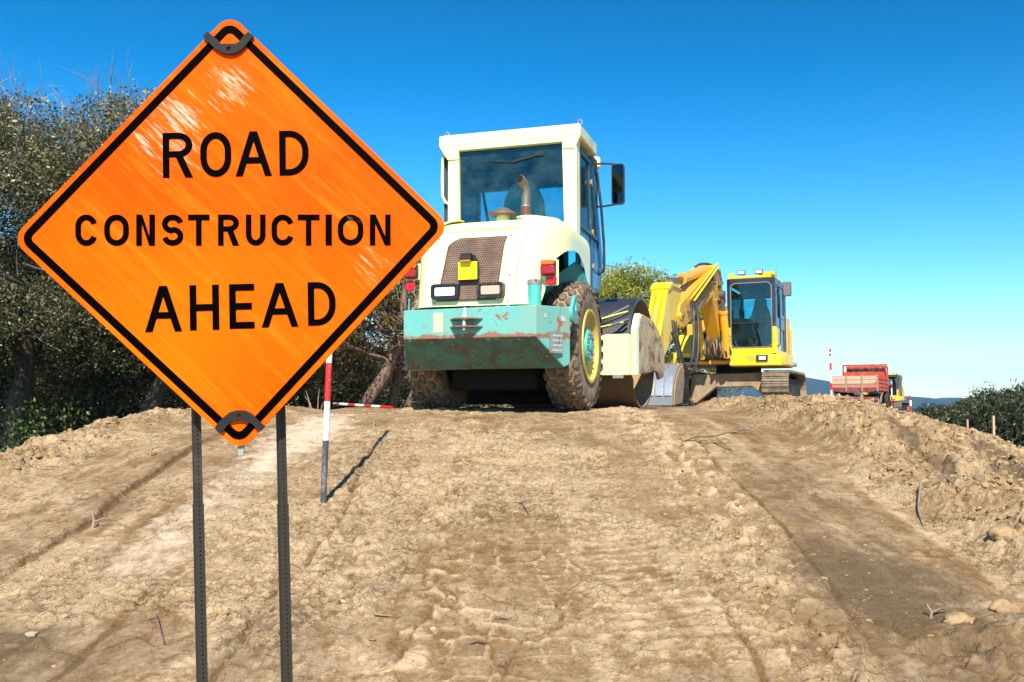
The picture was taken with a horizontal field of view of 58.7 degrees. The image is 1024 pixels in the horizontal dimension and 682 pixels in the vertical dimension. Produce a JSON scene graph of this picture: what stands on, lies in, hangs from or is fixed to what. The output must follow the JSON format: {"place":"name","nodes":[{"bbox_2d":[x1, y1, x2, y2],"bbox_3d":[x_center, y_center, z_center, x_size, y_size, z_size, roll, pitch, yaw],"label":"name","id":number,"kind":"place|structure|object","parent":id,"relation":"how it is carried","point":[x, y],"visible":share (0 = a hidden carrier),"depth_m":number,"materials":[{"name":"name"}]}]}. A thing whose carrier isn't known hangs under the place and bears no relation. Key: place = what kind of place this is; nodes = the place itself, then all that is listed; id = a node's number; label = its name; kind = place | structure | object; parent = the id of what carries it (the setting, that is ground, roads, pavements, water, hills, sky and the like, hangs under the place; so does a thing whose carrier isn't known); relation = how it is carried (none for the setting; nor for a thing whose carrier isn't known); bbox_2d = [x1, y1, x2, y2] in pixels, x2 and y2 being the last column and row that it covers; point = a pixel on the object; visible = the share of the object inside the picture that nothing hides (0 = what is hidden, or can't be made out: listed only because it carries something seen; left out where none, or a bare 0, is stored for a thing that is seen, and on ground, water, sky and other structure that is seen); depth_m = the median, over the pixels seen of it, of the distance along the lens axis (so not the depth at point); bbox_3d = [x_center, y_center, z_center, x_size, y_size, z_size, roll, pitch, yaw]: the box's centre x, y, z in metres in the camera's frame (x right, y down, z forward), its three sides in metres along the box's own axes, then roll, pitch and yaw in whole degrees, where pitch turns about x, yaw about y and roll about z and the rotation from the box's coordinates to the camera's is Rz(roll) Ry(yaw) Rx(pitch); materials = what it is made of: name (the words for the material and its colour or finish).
{"place":"outdoors","nodes":[
{"label":"outdoors","id":0,"kind":"place"},
{"bbox_2d":[0,393,1023,681],"bbox_3d":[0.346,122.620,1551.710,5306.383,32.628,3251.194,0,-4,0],"label":"ground","id":1,"kind":"structure","parent":0,"point":[428,485],"depth_m":3.85,"materials":[{"name":"soil"}]},
{"bbox_2d":[9,455,23,460],"bbox_3d":[-2.972,0.711,5.448,0.091,0.053,0.072,0,-4,0],"label":"stone","id":2,"kind":"object","parent":1,"relation":"on","point":[18,457],"visible":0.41,"depth_m":5.45,"materials":[{"name":"beige stone"}]},
{"bbox_2d":[0,419,37,451],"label":"bush","id":3,"kind":"object","parent":1,"relation":"on","point":[5,447],"visible":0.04,"depth_m":11.07,"materials":[{"name":"green plant"}]},
{"bbox_2d":[24,631,38,636],"bbox_3d":[-1.602,0.978,3.032,0.046,0.023,0.038,-1,-4,21],"label":"stone","id":4,"kind":"object","parent":1,"relation":"on","point":[31,634],"visible":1,"depth_m":3.02,"materials":[{"name":"white stone"}]},
{"bbox_2d":[0,397,91,451],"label":"bush","id":5,"kind":"object","parent":1,"relation":"on","point":[36,424],"visible":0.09,"depth_m":13.04,"materials":[{"name":"green plant"}]},
{"bbox_2d":[0,53,123,370],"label":"oak tree","id":6,"kind":"object","parent":1,"relation":"on","point":[47,276],"visible":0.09,"depth_m":15.14,"materials":[{"name":"green plant"}]},
{"bbox_2d":[0,356,123,448],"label":"bush","id":7,"kind":"object","parent":1,"relation":"on","point":[49,427],"visible":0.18,"depth_m":18.03,"materials":[{"name":"green plant"}]},
{"bbox_2d":[0,228,123,412],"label":"oak tree","id":8,"kind":"object","parent":1,"relation":"on","point":[52,354],"visible":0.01,"depth_m":20.96,"materials":[{"name":"green plant"}]},
{"bbox_2d":[59,613,68,618],"bbox_3d":[-1.561,0.962,3.168,0.030,0.025,0.028,-3,-5,36],"label":"stone","id":9,"kind":"object","parent":1,"relation":"on","point":[64,616],"visible":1,"depth_m":3.16,"materials":[{"name":"beige stone"}]},
{"bbox_2d":[0,326,136,446],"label":"bush","id":10,"kind":"object","parent":1,"relation":"on","point":[54,403],"visible":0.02,"depth_m":22.61,"materials":[{"name":"green plant"}]},
{"bbox_2d":[0,61,154,452],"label":"oak tree","id":11,"kind":"object","parent":1,"relation":"on","point":[29,165],"visible":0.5,"depth_m":13.65,"materials":[{"name":"green plant"}]},
{"bbox_2d":[0,359,169,441],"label":"bush","id":12,"kind":"object","parent":1,"relation":"on","point":[89,397],"visible":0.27,"depth_m":17.61,"materials":[{"name":"green plant"}]},
{"bbox_2d":[0,245,177,429],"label":"oak tree","id":13,"kind":"object","parent":1,"relation":"on","point":[67,371],"visible":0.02,"depth_m":19.55,"materials":[{"name":"green plant"}]},
{"bbox_2d":[0,366,179,430],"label":"bush","id":14,"kind":"object","parent":1,"relation":"on","point":[53,403],"depth_m":24.14,"materials":[{"name":"green plant"}]},
{"bbox_2d":[0,362,190,435],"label":"bush","id":15,"kind":"object","parent":1,"relation":"on","point":[167,405],"visible":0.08,"depth_m":18.18,"materials":[{"name":"green plant"}]},
{"bbox_2d":[91,512,110,528],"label":"standing twig","id":16,"kind":"object","parent":1,"relation":"on","point":[93,522],"visible":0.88,"depth_m":4.21,"materials":[{"name":"beige wood"}]},
{"bbox_2d":[147,615,164,643],"bbox_3d":[-1.176,0.960,3.039,0.032,0.043,0.258,3,-5,-33],"label":"stick","id":17,"kind":"object","parent":1,"relation":"on","point":[157,620],"visible":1,"depth_m":3.07,"materials":[{"name":"brown wood"}]},
{"bbox_2d":[149,440,163,455],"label":"standing twig","id":18,"kind":"object","parent":1,"relation":"on","point":[151,448],"visible":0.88,"depth_m":5.71,"materials":[{"name":"brown wood"}]},
{"bbox_2d":[0,47,385,412],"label":"oak tree","id":19,"kind":"object","parent":1,"relation":"on","point":[157,392],"visible":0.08,"depth_m":15.18,"materials":[{"name":"green plant"}]},
{"bbox_2d":[62,340,323,406],"bbox_3d":[-7.741,0.607,22.664,7.089,5.935,6.642,3,-5,-34],"label":"bush","id":20,"kind":"object","parent":1,"relation":"on","point":[108,379],"visible":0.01,"depth_m":19.94,"materials":[{"name":"green plant"}]},
{"bbox_2d":[94,370,333,417],"bbox_3d":[-6.940,1.825,20.846,5.802,3.493,5.753,3,-5,-33],"label":"bush","id":21,"kind":"object","parent":1,"relation":"on","point":[311,391],"visible":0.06,"depth_m":20.78,"materials":[{"name":"green plant"}]},
{"bbox_2d":[18,20,443,681],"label":"road sign","id":22,"kind":"object","parent":1,"relation":"on","point":[230,230],"visible":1,"depth_m":1.28,"materials":[{"name":"metal"}]},
{"bbox_2d":[126,290,409,387],"bbox_3d":[-5.205,-0.254,19.945,6.852,7.419,7.312,-2,-4,21],"label":"oak tree","id":23,"kind":"object","parent":1,"relation":"on","point":[352,353],"visible":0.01,"depth_m":20.01,"materials":[{"name":"green plant"}]},
{"bbox_2d":[171,371,387,409],"bbox_3d":[-5.621,1.970,22.834,5.753,3.493,5.802,0,-4,0],"label":"bush","id":24,"kind":"object","parent":1,"relation":"on","point":[343,387],"visible":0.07,"depth_m":22.24,"materials":[{"name":"green plant"}]},
{"bbox_2d":[306,392,323,412],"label":"dry weed","id":25,"kind":"object","parent":1,"relation":"on","point":[317,404],"visible":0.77,"depth_m":9.47,"materials":[{"name":"beige plant"}]},
{"bbox_2d":[320,354,331,502],"bbox_3d":[-0.949,-0.153,4.775,0.030,1.999,0.143,-1,-4,17],"label":"ranging pole","id":26,"kind":"object","parent":1,"relation":"on","point":[325,448],"visible":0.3,"depth_m":4.69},
{"bbox_2d":[290,319,392,409],"bbox_3d":[-5.793,0.743,24.596,5.508,5.946,5.167,-1,-4,11],"label":"bush","id":27,"kind":"object","parent":1,"relation":"on","point":[364,387],"visible":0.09,"depth_m":23.40,"materials":[{"name":"green plant"}]},
{"bbox_2d":[286,357,419,409],"bbox_3d":[-4.799,2.103,26.904,6.559,3.948,6.504,-3,-5,33],"label":"bush","id":28,"kind":"object","parent":1,"relation":"on","point":[401,399],"visible":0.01,"depth_m":25.59,"materials":[{"name":"green plant"}]},
{"bbox_2d":[333,402,392,408],"bbox_3d":[-1.764,0.754,10.673,0.029,0.073,1.311,3,-5,-40],"label":"ranging pole","id":29,"kind":"object","parent":1,"relation":"on","point":[364,405],"visible":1,"depth_m":10.62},
{"bbox_2d":[373,413,383,426],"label":"standing twig","id":30,"kind":"object","parent":1,"relation":"on","point":[375,420],"visible":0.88,"depth_m":6.98,"materials":[{"name":"brown wood"}]},
{"bbox_2d":[366,590,391,616],"bbox_3d":[-0.494,0.932,3.233,0.056,0.048,0.246,2,-4,-28],"label":"stick","id":31,"kind":"object","parent":1,"relation":"on","point":[372,604],"visible":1,"depth_m":3.17,"materials":[{"name":"beige wood"}]},
{"bbox_2d":[291,336,477,407],"bbox_3d":[-5.611,2.228,36.002,9.005,5.467,9.082,3,-5,-37],"label":"bush","id":32,"kind":"object","parent":1,"relation":"on","point":[380,362],"visible":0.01,"depth_m":36.60,"materials":[{"name":"green plant"}]},
{"bbox_2d":[299,263,480,407],"bbox_3d":[-2.580,0.642,22.086,5.428,5.751,4.634,2,-4,-27],"label":"pine tree","id":33,"kind":"object","parent":1,"relation":"on","point":[396,383],"visible":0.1,"depth_m":21.19,"materials":[{"name":"green plant"}]},
{"bbox_2d":[330,367,489,407],"bbox_3d":[-3.101,2.221,26.892,6.054,3.645,6.004,-1,-4,13],"label":"bush","id":34,"kind":"object","parent":1,"relation":"on","point":[464,404],"visible":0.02,"depth_m":27.56,"materials":[{"name":"plant"}]},
{"bbox_2d":[331,345,506,409],"bbox_3d":[-3.558,2.292,31.001,7.064,4.252,7.004,2,-4,-25],"label":"bush","id":35,"kind":"object","parent":1,"relation":"on","point":[409,392],"visible":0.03,"depth_m":28.70,"materials":[{"name":"green plant"}]},
{"bbox_2d":[332,259,507,407],"bbox_3d":[-2.392,0.127,19.189,4.894,5.792,5.685,0,-4,0],"label":"pine tree","id":36,"kind":"object","parent":1,"relation":"on","point":[375,388],"visible":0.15,"depth_m":18.90,"materials":[{"name":"brown plant"}]},
{"bbox_2d":[357,282,506,407],"bbox_3d":[-2.551,0.695,26.174,6.175,6.480,4.794,0,-4,0],"label":"pine tree","id":37,"kind":"object","parent":1,"relation":"on","point":[408,400],"visible":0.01,"depth_m":25.86,"materials":[{"name":"green plant"}]},
{"bbox_2d":[396,404,510,407],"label":"bush","id":38,"kind":"object","parent":1,"relation":"on","point":[505,405],"visible":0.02,"depth_m":37.44,"materials":[{"name":"plant"}]},
{"bbox_2d":[469,639,489,644],"bbox_3d":[-0.105,0.967,2.924,0.068,0.020,0.010,0,-4,0],"label":"stick","id":39,"kind":"object","parent":1,"relation":"on","point":[474,641],"visible":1,"depth_m":2.92,"materials":[{"name":"brown wood"}]},
{"bbox_2d":[494,616,505,619],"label":"stick","id":40,"kind":"object","parent":1,"relation":"on","point":[498,617],"visible":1,"depth_m":3.13,"materials":[{"name":"brown wood"}]},
{"bbox_2d":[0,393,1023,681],"bbox_3d":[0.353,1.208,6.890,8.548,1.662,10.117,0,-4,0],"label":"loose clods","id":41,"kind":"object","parent":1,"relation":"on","point":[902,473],"visible":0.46,"depth_m":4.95,"materials":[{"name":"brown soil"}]},
{"bbox_2d":[513,499,530,512],"bbox_3d":[0.052,0.823,4.542,0.094,0.041,0.243,0,-4,0],"label":"stick","id":42,"kind":"object","parent":1,"relation":"on","point":[522,504],"visible":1,"depth_m":4.63,"materials":[{"name":"brown wood"}]},
{"bbox_2d":[403,119,664,410],"bbox_3d":[0.392,-0.718,10.300,1.983,3.000,5.165,-1,-4,17],"label":"soil compactor","id":43,"kind":"object","parent":1,"relation":"on","point":[557,333],"visible":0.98,"depth_m":8.72,"materials":[{"name":"teal paint"}]},
{"bbox_2d":[464,168,476,222],"bbox_3d":[-0.563,-1.567,10.334,0.006,0.880,0.980,-1,-4,17],"label":"side window","id":44,"kind":"structure","parent":43,"relation":"in","point":[470,181],"depth_m":10.59,"materials":[{"name":"clear glass"}]},
{"bbox_2d":[460,143,561,219],"bbox_3d":[-0.006,-1.538,9.552,1.165,1.015,0.051,-1,-4,17],"label":"rear window","id":45,"kind":"structure","parent":43,"relation":"in","point":[515,154],"depth_m":9.59,"materials":[{"name":"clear glass"}]},
{"bbox_2d":[578,148,602,292],"bbox_3d":[0.871,-1.240,9.992,0.074,1.470,1.215,-1,-4,17],"label":"door","id":46,"kind":"structure","parent":43,"relation":"in","point":[589,214],"depth_m":9.92,"materials":[{"name":"clear glass"}]},
{"bbox_2d":[599,273,702,405],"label":"pine tree","id":47,"kind":"object","parent":1,"relation":"on","point":[647,284],"visible":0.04,"depth_m":40.24,"materials":[{"name":"green plant"}]},
{"bbox_2d":[598,255,726,405],"bbox_3d":[5.086,0.663,40.059,8.986,8.777,8.051,3,-5,-40],"label":"oak tree","id":48,"kind":"object","parent":1,"relation":"on","point":[614,285],"visible":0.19,"depth_m":39.27,"materials":[{"name":"green plant"}]},
{"bbox_2d":[648,370,743,405],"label":"dirt mound","id":49,"kind":"object","parent":1,"relation":"on","point":[689,404],"visible":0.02,"depth_m":44.54,"materials":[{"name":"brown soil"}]},
{"bbox_2d":[669,308,749,405],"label":"pine tree","id":50,"kind":"object","parent":1,"relation":"on","point":[713,371],"visible":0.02,"depth_m":48.84,"materials":[{"name":"green plant"}]},
{"bbox_2d":[682,428,738,449],"bbox_3d":[1.345,0.654,6.107,0.361,0.139,0.215,-3,-5,36],"label":"stick","id":51,"kind":"object","parent":1,"relation":"on","point":[698,435],"visible":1,"depth_m":6.12,"materials":[{"name":"brown wood"}]},
{"bbox_2d":[641,262,806,404],"bbox_3d":[4.197,-0.226,19.022,2.784,3.118,9.075,-2,-4,25],"label":"excavator","id":52,"kind":"object","parent":1,"relation":"on","point":[732,346],"visible":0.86,"depth_m":19.95,"materials":[{"name":"metal"}]},
{"bbox_2d":[731,290,740,336],"bbox_3d":[5.145,-0.477,20.905,0.008,1.300,1.200,-2,-4,25],"label":"side window","id":53,"kind":"structure","parent":52,"relation":"in","point":[736,298],"depth_m":20.87,"materials":[{"name":"clear glass"}]},
{"bbox_2d":[732,428,754,433],"bbox_3d":[1.663,0.647,6.556,0.170,0.050,0.023,0,-4,0],"label":"stick","id":54,"kind":"object","parent":1,"relation":"on","point":[740,429],"visible":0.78,"depth_m":6.55,"materials":[{"name":"brown wood"}]},
{"bbox_2d":[792,447,806,452],"bbox_3d":[1.852,0.716,5.850,0.085,0.068,0.084,3,-5,-38],"label":"clod","id":55,"kind":"object","parent":1,"relation":"on","point":[801,450],"visible":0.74,"depth_m":5.83,"materials":[{"name":"brown soil"}]},
{"bbox_2d":[829,349,831,394],"bbox_3d":[8.404,0.984,23.989,0.061,1.549,0.056,0,-4,0],"label":"ranging pole","id":56,"kind":"object","parent":1,"relation":"on","point":[830,362],"visible":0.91,"depth_m":23.98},
{"bbox_2d":[832,364,889,407],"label":"tipper truck","id":57,"kind":"object","parent":1,"relation":"on","point":[874,385],"visible":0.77,"depth_m":46.30,"materials":[{"name":"red metal"}]},
{"bbox_2d":[869,472,881,479],"bbox_3d":[2.016,0.754,5.045,0.070,0.055,0.060,0,-4,0],"label":"clod","id":58,"kind":"object","parent":1,"relation":"on","point":[873,475],"visible":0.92,"depth_m":5.03,"materials":[{"name":"beige soil"}]},
{"bbox_2d":[862,371,909,410],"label":"excavator","id":59,"kind":"object","parent":1,"relation":"on","point":[897,391],"visible":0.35,"depth_m":68.55,"materials":[{"name":"metal"}]},
{"bbox_2d":[891,380,892,407],"bbox_3d":[16.653,2.432,39.927,0.079,1.448,0.060,0,-4,0],"label":"ranging pole","id":60,"kind":"object","parent":1,"relation":"on","point":[891,395],"visible":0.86,"depth_m":39.90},
{"bbox_2d":[917,481,922,524],"bbox_3d":[1.982,0.783,4.427,0.028,0.167,0.465,-2,-4,24],"label":"stick","id":61,"kind":"object","parent":1,"relation":"on","point":[919,490],"visible":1,"depth_m":4.49,"materials":[{"name":"beige wood"}]},
{"bbox_2d":[907,397,964,415],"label":"pine tree","id":62,"kind":"object","parent":1,"relation":"on","point":[931,410],"visible":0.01,"depth_m":62.98,"materials":[{"name":"green plant"}]},
{"bbox_2d":[926,604,946,618],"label":"standing twig","id":63,"kind":"object","parent":1,"relation":"on","point":[931,612],"visible":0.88,"depth_m":3.14,"materials":[{"name":"beige wood"}]},
{"bbox_2d":[932,477,960,489],"bbox_3d":[2.179,0.709,4.537,0.075,0.049,0.220,0,-4,0],"label":"stick","id":64,"kind":"object","parent":1,"relation":"on","point":[938,481],"visible":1,"depth_m":4.63,"materials":[{"name":"brown wood"}]},
{"bbox_2d":[942,611,975,624],"bbox_3d":[1.493,0.938,3.037,0.105,0.070,0.081,-2,-4,23],"label":"rock","id":65,"kind":"object","parent":1,"relation":"on","point":[953,617],"visible":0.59,"depth_m":3.02,"materials":[{"name":"beige stone"}]},
{"bbox_2d":[961,455,974,458],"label":"stick","id":66,"kind":"object","parent":1,"relation":"on","point":[964,456],"visible":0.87,"depth_m":5.06,"materials":[{"name":"beige wood"}]},
{"bbox_2d":[916,389,1023,446],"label":"pine tree","id":67,"kind":"object","parent":1,"relation":"on","point":[1009,420],"visible":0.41,"depth_m":42.47,"materials":[{"name":"green plant"}]},
{"bbox_2d":[968,515,984,520],"bbox_3d":[2.108,0.812,4.113,0.078,0.054,0.069,3,-5,-33],"label":"clod","id":68,"kind":"object","parent":1,"relation":"on","point":[974,517],"visible":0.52,"depth_m":4.10,"materials":[{"name":"beige soil"}]},
{"bbox_2d":[948,377,1009,412],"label":"pine tree","id":69,"kind":"object","parent":1,"relation":"on","point":[979,396],"visible":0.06,"depth_m":54.74,"materials":[{"name":"green plant"}]},
{"bbox_2d":[946,377,1023,413],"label":"pine tree","id":70,"kind":"object","parent":1,"relation":"on","point":[1018,391],"visible":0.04,"depth_m":49.67,"materials":[{"name":"green plant"}]},
{"bbox_2d":[991,416,994,434],"bbox_3d":[6.315,1.458,11.928,0.037,0.957,0.036,0,-4,0],"label":"wooden stake","id":71,"kind":"object","parent":1,"relation":"on","point":[993,425],"visible":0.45,"depth_m":11.94,"materials":[{"name":"brown wood"}]},
{"bbox_2d":[986,525,1013,540],"bbox_3d":[2.075,0.818,3.848,0.110,0.082,0.113,3,-5,-37],"label":"clod","id":72,"kind":"object","parent":1,"relation":"on","point":[996,532],"visible":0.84,"depth_m":3.82,"materials":[{"name":"beige soil"}]},
{"bbox_2d":[988,598,1022,612],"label":"rock","id":73,"kind":"object","parent":1,"relation":"on","point":[1001,605],"visible":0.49,"depth_m":3.16,"materials":[{"name":"beige stone"}]},
{"bbox_2d":[0,0,1023,404],"label":"sky","id":74,"kind":"structure","parent":0,"point":[866,155],"materials":[{"name":"blue"}]},
{"bbox_2d":[294,377,975,410],"bbox_3d":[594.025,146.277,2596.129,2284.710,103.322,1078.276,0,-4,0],"label":"hills","id":75,"kind":"structure","parent":0,"point":[816,386],"depth_m":2301.88,"materials":[{"name":"blue"}]}
]}

